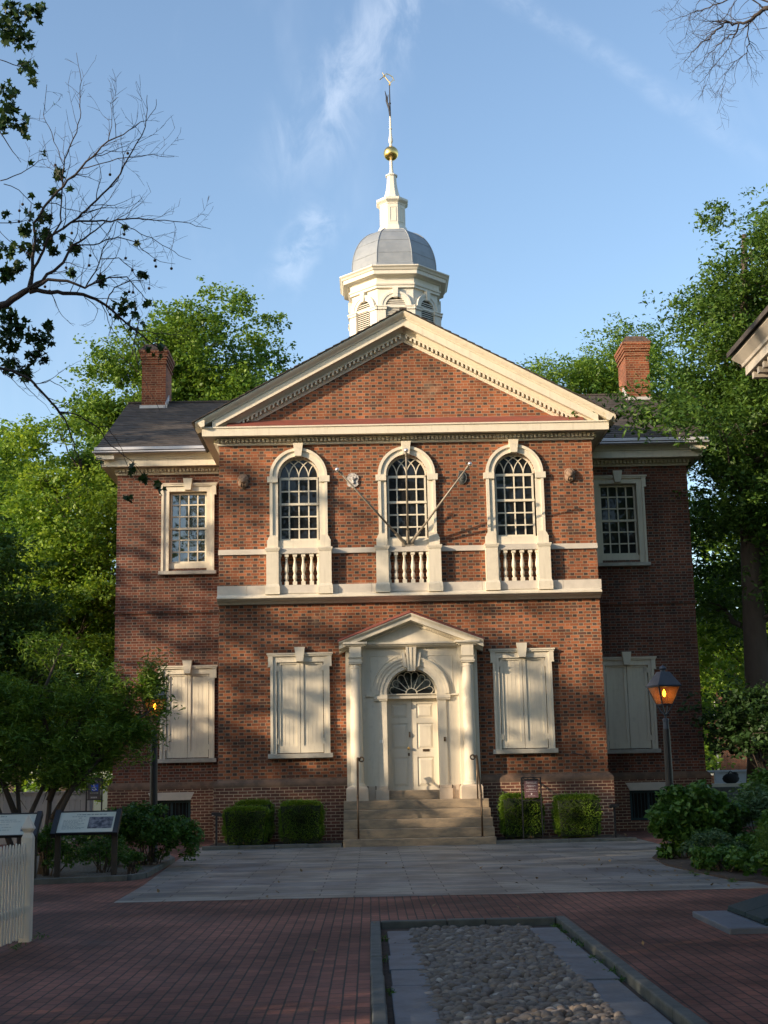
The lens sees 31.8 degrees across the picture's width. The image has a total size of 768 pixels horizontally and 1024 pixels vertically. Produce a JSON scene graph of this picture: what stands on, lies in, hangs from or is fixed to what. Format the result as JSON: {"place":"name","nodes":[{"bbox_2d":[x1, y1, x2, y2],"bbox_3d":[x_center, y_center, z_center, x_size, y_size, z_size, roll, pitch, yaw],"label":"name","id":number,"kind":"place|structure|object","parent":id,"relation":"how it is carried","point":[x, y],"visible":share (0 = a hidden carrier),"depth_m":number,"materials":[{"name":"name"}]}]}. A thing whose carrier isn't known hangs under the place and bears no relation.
{"place":"outdoors","nodes":[
{"label":"outdoors","id":0,"kind":"place"},
{"bbox_2d":[0,783,485,925],"bbox_3d":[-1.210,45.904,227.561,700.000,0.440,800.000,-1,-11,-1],"label":"ground","id":1,"kind":"structure","parent":0,"point":[97,807],"depth_m":93.35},
{"bbox_2d":[0,428,60,726],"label":"maple tree","id":2,"kind":"object","parent":1,"relation":"on","point":[8,470],"visible":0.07,"depth_m":48.51,"materials":[{"name":"green plant"}]},
{"bbox_2d":[0,487,108,791],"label":"maple tree","id":3,"kind":"object","parent":1,"relation":"on","point":[23,614],"visible":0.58,"depth_m":35.76,"materials":[{"name":"green plant"}]},
{"bbox_2d":[0,535,113,791],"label":"maple tree","id":4,"kind":"object","parent":1,"relation":"on","point":[33,786],"visible":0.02,"depth_m":57.44,"materials":[{"name":"green plant"}]},
{"bbox_2d":[0,418,115,602],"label":"maple tree","id":5,"kind":"object","parent":1,"relation":"on","point":[2,433],"visible":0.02,"depth_m":67.35,"materials":[{"name":"green plant"}]},
{"bbox_2d":[0,412,116,808],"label":"maple tree","id":6,"kind":"object","parent":1,"relation":"on","point":[92,591],"visible":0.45,"depth_m":42.85,"materials":[{"name":"green plant"}]},
{"bbox_2d":[16,275,303,549],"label":"plane tree","id":7,"kind":"object","parent":1,"relation":"on","point":[197,376],"visible":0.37,"depth_m":61.14,"materials":[{"name":"green plant"}]},
{"bbox_2d":[515,312,697,494],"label":"oak tree","id":8,"kind":"object","parent":1,"relation":"on","point":[585,373],"visible":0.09,"depth_m":64.04,"materials":[{"name":"green plant"}]},
{"bbox_2d":[706,770,746,783],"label":"white table","id":9,"kind":"object","parent":1,"relation":"on","point":[719,775],"visible":0.33,"depth_m":45.11,"materials":[{"name":"fabric"}]},
{"bbox_2d":[687,409,767,652],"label":"oak tree","id":10,"kind":"object","parent":1,"relation":"on","point":[729,564],"visible":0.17,"depth_m":46.06,"materials":[{"name":"green plant"}]},
{"bbox_2d":[712,783,743,786],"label":"stone ledge","id":11,"kind":"object","parent":1,"relation":"on","point":[726,785],"visible":0.09,"depth_m":43.66,"materials":[{"name":"grey stone"}]},
{"bbox_2d":[691,511,767,726],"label":"oak tree","id":12,"kind":"object","parent":1,"relation":"on","point":[708,645],"visible":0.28,"depth_m":51.08,"materials":[{"name":"green plant"}]},
{"bbox_2d":[697,531,767,772],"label":"maple tree","id":13,"kind":"object","parent":1,"relation":"on","point":[712,762],"visible":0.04,"depth_m":67.77,"materials":[{"name":"green plant"}]},
{"bbox_2d":[700,614,766,783],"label":"house","id":14,"kind":"structure","parent":1,"relation":"on","point":[740,764],"depth_m":79.00,"materials":[{"name":"brick"}]},
{"bbox_2d":[706,750,718,774],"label":"window","id":15,"kind":"structure","parent":14,"relation":"in","point":[716,755],"depth_m":78.91,"materials":[{"name":"white paint"}]},
{"bbox_2d":[747,210,767,248],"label":"street tree","id":16,"kind":"object","parent":1,"relation":"on","point":[749,216],"visible":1,"depth_m":27.91,"materials":[{"name":"green plant"}]},
{"bbox_2d":[0,826,767,1023],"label":"brick pavement","id":17,"kind":"structure","parent":0,"point":[260,961],"depth_m":12.33,"materials":[{"name":"red brick"}]},
{"bbox_2d":[0,815,35,946],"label":"picket fence","id":18,"kind":"object","parent":17,"relation":"on","point":[15,869],"visible":1,"depth_m":13.41,"materials":[{"name":"white paint"}]},
{"bbox_2d":[0,791,92,844],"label":"board fence","id":19,"kind":"object","parent":17,"relation":"on","point":[76,801],"visible":0.22,"depth_m":34.26,"materials":[{"name":"grey wood"}]},
{"bbox_2d":[1,854,168,879],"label":"planting bed","id":20,"kind":"object","parent":17,"relation":"on","point":[78,869],"visible":0.33,"depth_m":23.18,"materials":[{"name":"brown soil"}]},
{"bbox_2d":[0,811,42,878],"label":"wayside panel","id":21,"kind":"object","parent":20,"relation":"on","point":[11,824],"visible":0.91,"depth_m":21.31,"materials":[{"name":"black metal"}]},
{"bbox_2d":[37,823,85,875],"bbox_3d":[-5.418,5.576,22.189,1.036,0.928,0.744,-1,-11,-1],"label":"leafy shrub","id":22,"kind":"object","parent":20,"relation":"on","point":[67,853],"visible":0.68,"depth_m":22.05,"materials":[{"name":"green plant"}]},
{"bbox_2d":[50,809,122,877],"bbox_3d":[-4.803,5.355,21.729,1.070,1.087,0.465,-1,-11,-1],"label":"wayside panel","id":23,"kind":"object","parent":20,"relation":"on","point":[104,822],"visible":1,"depth_m":21.70,"materials":[{"name":"black metal"}]},
{"bbox_2d":[0,626,185,873],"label":"willow leaf tree","id":24,"kind":"object","parent":20,"relation":"on","point":[70,764],"visible":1,"depth_m":22.98,"materials":[{"name":"green plant"}]},
{"bbox_2d":[76,834,129,872],"bbox_3d":[-4.751,5.806,22.804,0.942,0.682,0.748,-1,-11,-1],"label":"leafy shrub","id":25,"kind":"object","parent":20,"relation":"on","point":[91,850],"visible":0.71,"depth_m":22.77,"materials":[{"name":"green plant"}]},
{"bbox_2d":[62,827,143,859],"bbox_3d":[-5.366,6.291,26.185,1.542,1.036,1.376,-5,-12,19],"label":"leafy shrub","id":26,"kind":"object","parent":20,"relation":"on","point":[79,838],"visible":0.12,"depth_m":25.91,"materials":[{"name":"green plant"}]},
{"bbox_2d":[121,849,144,874],"bbox_3d":[-4.150,5.806,22.294,0.405,0.460,0.467,-1,-11,-1],"label":"leafy shrub","id":27,"kind":"object","parent":20,"relation":"on","point":[133,857],"visible":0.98,"depth_m":22.20,"materials":[{"name":"green plant"}]},
{"bbox_2d":[89,800,204,865],"bbox_3d":[-4.277,5.793,24.179,2.136,1.212,1.409,-1,-11,-1],"label":"lilac shrub","id":28,"kind":"object","parent":20,"relation":"on","point":[151,825],"visible":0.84,"depth_m":24.12,"materials":[{"name":"green plant"}]},
{"bbox_2d":[142,686,167,862],"bbox_3d":[-4.293,4.830,25.137,0.490,3.425,0.490,1,-11,-11],"label":"street lamp","id":29,"kind":"object","parent":20,"relation":"on","point":[153,782],"visible":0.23,"depth_m":25.07,"materials":[{"name":"black metal"}]},
{"bbox_2d":[1,855,174,885],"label":"bed kerb","id":30,"kind":"structure","parent":17,"relation":"on","point":[128,877],"depth_m":21.16,"materials":[{"name":"stone"}]},
{"bbox_2d":[85,777,102,839],"bbox_3d":[-6.957,7.179,32.291,0.402,1.630,0.043,-1,-11,-1],"label":"access sign","id":31,"kind":"object","parent":17,"relation":"on","point":[93,795],"visible":0.66,"depth_m":32.37,"materials":[{"name":"blue metal"}]},
{"bbox_2d":[0,0,212,520],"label":"foreground plane tree","id":32,"kind":"object","parent":17,"relation":"on","point":[8,33],"visible":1,"depth_m":14.86,"materials":[{"name":"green plant"}]},
{"bbox_2d":[8,869,738,995],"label":"weeds","id":33,"kind":"object","parent":17,"relation":"on","point":[388,991],"visible":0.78,"depth_m":12.96,"materials":[{"name":"green plant"}]},
{"bbox_2d":[64,833,738,986],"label":"fallen leaves","id":34,"kind":"object","parent":17,"relation":"on","point":[301,870],"visible":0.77,"depth_m":19.81,"materials":[{"name":"brown plant"}]},
{"bbox_2d":[569,183,767,781],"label":"oak tree","id":35,"kind":"object","parent":17,"relation":"on","point":[725,412],"visible":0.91,"depth_m":36.55,"materials":[{"name":"green plant"}]},
{"bbox_2d":[652,843,767,882],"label":"planting bed","id":36,"kind":"object","parent":17,"relation":"on","point":[676,861],"visible":0.3,"depth_m":20.34,"materials":[{"name":"soil"}]},
{"bbox_2d":[645,665,681,855],"bbox_3d":[5.162,4.504,24.479,0.490,3.425,0.490,2,-11,-16],"label":"street lamp","id":37,"kind":"object","parent":36,"relation":"on","point":[662,678],"visible":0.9,"depth_m":24.55,"materials":[{"name":"black metal"}]},
{"bbox_2d":[644,778,750,858],"bbox_3d":[5.471,5.400,23.675,1.915,1.407,1.507,-1,-11,-1],"label":"hydrangea shrub","id":38,"kind":"object","parent":36,"relation":"on","point":[679,816],"visible":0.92,"depth_m":23.40,"materials":[{"name":"green plant"}]},
{"bbox_2d":[677,827,766,859],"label":"border plant","id":39,"kind":"object","parent":36,"relation":"on","point":[713,836],"visible":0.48,"depth_m":21.65,"materials":[{"name":"green plant"}]},
{"bbox_2d":[688,843,767,871],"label":"border plant","id":40,"kind":"object","parent":36,"relation":"on","point":[736,857],"visible":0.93,"depth_m":20.31,"materials":[{"name":"green plant"}]},
{"bbox_2d":[726,780,767,833],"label":"border plant","id":41,"kind":"object","parent":36,"relation":"on","point":[757,801],"visible":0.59,"depth_m":24.39,"materials":[{"name":"green plant"}]},
{"bbox_2d":[733,829,766,851],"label":"border plant","id":42,"kind":"object","parent":36,"relation":"on","point":[749,837],"visible":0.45,"depth_m":21.41,"materials":[{"name":"green plant"}]},
{"bbox_2d":[734,764,767,832],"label":"border plant","id":43,"kind":"object","parent":36,"relation":"on","point":[761,776],"visible":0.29,"depth_m":27.10,"materials":[{"name":"green plant"}]},
{"bbox_2d":[741,850,767,877],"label":"border plant","id":44,"kind":"object","parent":36,"relation":"on","point":[760,860],"visible":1,"depth_m":18.85,"materials":[{"name":"green plant"}]},
{"bbox_2d":[749,822,767,866],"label":"shrub","id":45,"kind":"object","parent":36,"relation":"on","point":[764,842],"depth_m":20.18,"materials":[{"name":"green plant"}]},
{"bbox_2d":[754,809,767,830],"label":"border plant","id":46,"kind":"object","parent":36,"relation":"on","point":[764,815],"visible":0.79,"depth_m":22.44,"materials":[{"name":"green plant"}]},
{"bbox_2d":[656,0,767,127],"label":"bare tree","id":47,"kind":"object","parent":17,"relation":"on","point":[758,13],"visible":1,"depth_m":15.47,"materials":[{"name":"brown plant"}]},
{"bbox_2d":[676,674,767,771],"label":"oak tree","id":48,"kind":"object","parent":17,"relation":"on","point":[742,723],"visible":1,"depth_m":33.30,"materials":[{"name":"green plant"}]},
{"bbox_2d":[692,893,767,934],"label":"cellar hatch","id":49,"kind":"object","parent":17,"relation":"on","point":[749,916],"visible":0.91,"depth_m":13.71,"materials":[{"name":"stone"}]},
{"bbox_2d":[726,305,767,378],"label":"brick house","id":50,"kind":"structure","parent":17,"relation":"on","point":[748,350],"depth_m":17.90,"materials":[{"name":"paint"}]},
{"bbox_2d":[0,0,767,782],"label":"sky","id":51,"kind":"structure","parent":0,"point":[555,162],"materials":[{"name":"blue"}]},
{"bbox_2d":[92,72,711,843],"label":"brick hall","id":52,"kind":"structure","parent":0,"point":[518,612],"depth_m":32.88,"materials":[{"name":"brick"}]},
{"bbox_2d":[157,660,217,762],"bbox_3d":[-5.078,5.159,34.844,1.570,2.605,0.360,-1,-11,-1],"label":"shuttered window","id":53,"kind":"structure","parent":52,"relation":"in","point":[193,687],"depth_m":34.80,"materials":[{"name":"beige paint"}]},
{"bbox_2d":[158,478,217,574],"bbox_3d":[-5.198,0.391,35.742,1.570,2.570,0.320,-1,-11,-1],"label":"sash window","id":54,"kind":"structure","parent":52,"relation":"in","point":[187,526],"depth_m":35.80,"materials":[{"name":"beige paint"}]},
{"bbox_2d":[265,443,332,594],"bbox_3d":[-2.065,0.159,32.647,1.622,3.715,0.385,-1,-11,-1],"label":"arched window","id":55,"kind":"structure","parent":52,"relation":"in","point":[301,505],"depth_m":32.74,"materials":[{"name":"beige paint"}]},
{"bbox_2d":[266,647,332,758],"bbox_3d":[-1.979,4.506,31.863,1.570,2.590,0.360,-1,-11,-1],"label":"shuttered window","id":56,"kind":"structure","parent":52,"relation":"in","point":[297,677],"depth_m":31.82,"materials":[{"name":"beige paint"}]},
{"bbox_2d":[335,467,405,546],"bbox_3d":[-0.287,-0.097,31.951,2.177,1.692,0.165,9,-15,-42],"label":"flagpole","id":57,"kind":"object","parent":52,"relation":"on","point":[397,535],"visible":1,"depth_m":31.99,"materials":[{"name":"metal"}]},
{"bbox_2d":[404,448,409,545],"bbox_3d":[0.550,-0.321,31.861,0.107,2.042,1.764,-1,-11,1],"label":"flagpole","id":58,"kind":"object","parent":52,"relation":"attached to","point":[407,518],"visible":1,"depth_m":31.96,"materials":[{"name":"metal"}]},
{"bbox_2d":[375,441,442,592],"bbox_3d":[0.569,0.111,32.683,1.622,3.715,0.385,-1,-11,-1],"label":"arched window","id":59,"kind":"structure","parent":52,"relation":"in","point":[394,506],"depth_m":32.78,"materials":[{"name":"beige paint"}]},
{"bbox_2d":[337,610,484,800],"bbox_3d":[0.663,4.508,31.736,3.460,4.450,0.860,-1,-11,-1],"label":"doorway","id":60,"kind":"structure","parent":52,"relation":"in","point":[432,664],"depth_m":31.74,"materials":[{"name":"beige paint"}]},
{"bbox_2d":[410,462,471,545],"bbox_3d":[1.325,-0.176,31.985,0.162,1.752,2.032,10,-15,-44],"label":"flagpole","id":61,"kind":"object","parent":52,"relation":"on","point":[415,536],"visible":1,"depth_m":32.03,"materials":[{"name":"metal"}]},
{"bbox_2d":[483,439,552,590],"bbox_3d":[3.204,0.062,32.718,1.622,3.715,0.385,-1,-11,-1],"label":"arched window","id":62,"kind":"structure","parent":52,"relation":"in","point":[510,490],"depth_m":32.81,"materials":[{"name":"beige paint"}]},
{"bbox_2d":[488,643,557,753],"bbox_3d":[3.299,4.409,31.934,1.570,2.590,0.360,-1,-11,-1],"label":"shuttered window","id":63,"kind":"structure","parent":52,"relation":"in","point":[534,665],"depth_m":31.89,"materials":[{"name":"beige paint"}]},
{"bbox_2d":[593,470,650,566],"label":"sash window","id":64,"kind":"structure","parent":52,"relation":"in","point":[617,515],"depth_m":35.95,"materials":[{"name":"beige paint"}]},
{"bbox_2d":[603,652,660,753],"bbox_3d":[6.339,4.948,34.997,1.570,2.605,0.360,-1,-11,-1],"label":"shuttered window","id":65,"kind":"structure","parent":52,"relation":"in","point":[631,717],"depth_m":34.96,"materials":[{"name":"beige paint"}]},
{"bbox_2d":[114,839,767,902],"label":"slate pavement","id":66,"kind":"structure","parent":0,"point":[429,870],"depth_m":21.50,"materials":[{"name":"grey stone"}]},
{"bbox_2d":[210,840,342,845],"bbox_3d":[-2.409,7.509,30.363,2.950,0.105,1.800,-1,-11,-1],"label":"mulch bed","id":67,"kind":"object","parent":66,"relation":"on","point":[274,843],"visible":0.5,"depth_m":30.32,"materials":[{"name":"soil"}]},
{"bbox_2d":[211,812,221,845],"bbox_3d":[-3.678,6.985,29.596,0.230,0.755,0.140,-1,-11,-1],"label":"path light","id":68,"kind":"object","parent":67,"relation":"on","point":[217,814],"visible":1,"depth_m":29.59,"materials":[{"name":"black metal"}]},
{"bbox_2d":[220,804,272,845],"bbox_3d":[-3.070,6.997,30.072,1.196,0.943,0.980,-1,-11,-1],"label":"clipped box","id":69,"kind":"object","parent":67,"relation":"on","point":[247,825],"visible":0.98,"depth_m":29.75,"materials":[{"name":"green plant"}]},
{"bbox_2d":[231,798,275,842],"bbox_3d":[-2.978,7.072,30.815,1.058,1.076,0.812,-1,-11,-1],"label":"clipped box","id":70,"kind":"object","parent":67,"relation":"on","point":[263,802],"visible":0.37,"depth_m":30.69,"materials":[{"name":"green plant"}]},
{"bbox_2d":[276,798,327,843],"bbox_3d":[-1.837,6.929,30.204,1.175,1.046,1.029,-1,-11,-1],"label":"clipped box","id":71,"kind":"object","parent":67,"relation":"on","point":[300,821],"visible":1,"depth_m":29.85,"materials":[{"name":"green plant"}]},
{"bbox_2d":[202,837,636,849],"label":"bed kerb","id":72,"kind":"structure","parent":66,"relation":"on","point":[283,846],"depth_m":29.41,"materials":[{"name":"stone"}]},
{"bbox_2d":[343,798,496,846],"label":"entrance steps","id":73,"kind":"structure","parent":66,"relation":"on","point":[419,822],"depth_m":30.11,"materials":[{"name":"brown stone"}]},
{"bbox_2d":[357,757,363,838],"bbox_3d":[-0.532,6.405,30.279,0.177,1.802,1.101,-1,-11,1],"label":"handrail","id":74,"kind":"object","parent":73,"relation":"on","point":[358,759],"visible":1,"depth_m":29.85,"materials":[{"name":"brown metal"}]},
{"bbox_2d":[470,754,484,836],"bbox_3d":[2.136,6.357,30.318,0.177,1.802,1.100,0,-11,-6],"label":"handrail","id":75,"kind":"object","parent":73,"relation":"on","point":[478,779],"visible":1,"depth_m":30.20,"materials":[{"name":"brown metal"}]},
{"bbox_2d":[497,834,628,839],"bbox_3d":[3.945,7.392,30.448,2.980,0.103,1.800,-1,-11,-1],"label":"mulch bed","id":76,"kind":"object","parent":66,"relation":"on","point":[561,837],"visible":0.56,"depth_m":30.16,"materials":[{"name":"soil"}]},
{"bbox_2d":[495,790,546,838],"bbox_3d":[3.129,6.864,30.580,1.140,1.118,1.043,-1,-11,-1],"label":"clipped box","id":77,"kind":"object","parent":76,"relation":"on","point":[510,814],"visible":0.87,"depth_m":30.21,"materials":[{"name":"green plant"}]},
{"bbox_2d":[521,777,543,838],"bbox_3d":[3.310,6.618,30.108,0.456,1.360,0.035,-1,-11,-1],"label":"information sign","id":78,"kind":"object","parent":76,"relation":"on","point":[530,788],"visible":1,"depth_m":30.17,"materials":[{"name":"black metal"}]},
{"bbox_2d":[549,791,602,837],"bbox_3d":[4.338,6.841,30.381,1.180,1.062,1.080,-1,-11,-1],"label":"clipped box","id":79,"kind":"object","parent":76,"relation":"on","point":[581,817],"visible":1,"depth_m":30.02,"materials":[{"name":"green plant"}]},
{"bbox_2d":[608,804,619,837],"bbox_3d":[5.090,6.823,29.714,0.230,0.755,0.140,-1,-11,-1],"label":"path light","id":80,"kind":"object","parent":76,"relation":"on","point":[613,806],"visible":1,"depth_m":29.71,"materials":[{"name":"black metal"}]},
{"bbox_2d":[371,925,674,1023],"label":"pit floor","id":81,"kind":"structure","parent":0,"point":[386,973],"depth_m":11.13,"materials":[{"name":"stone"}]},
{"bbox_2d":[407,923,630,1023],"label":"cobblestones","id":82,"kind":"structure","parent":81,"relation":"on","point":[485,974],"depth_m":10.68,"materials":[{"name":"stone"}]},
{"bbox_2d":[387,927,671,1023],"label":"flagstone strip","id":83,"kind":"object","parent":81,"relation":"on","point":[410,1000],"visible":0.74,"depth_m":10.61,"materials":[{"name":"grey stone"}]},
{"bbox_2d":[370,916,707,1023],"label":"pit kerb","id":84,"kind":"structure","parent":81,"relation":"on","point":[666,1004],"depth_m":11.44,"materials":[{"name":"stone"}]},
{"bbox_2d":[722,770,739,782],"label":"bag","id":85,"kind":"object","parent":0,"point":[731,777],"visible":1,"depth_m":43.89,"materials":[{"name":"black fabric"}]}
]}

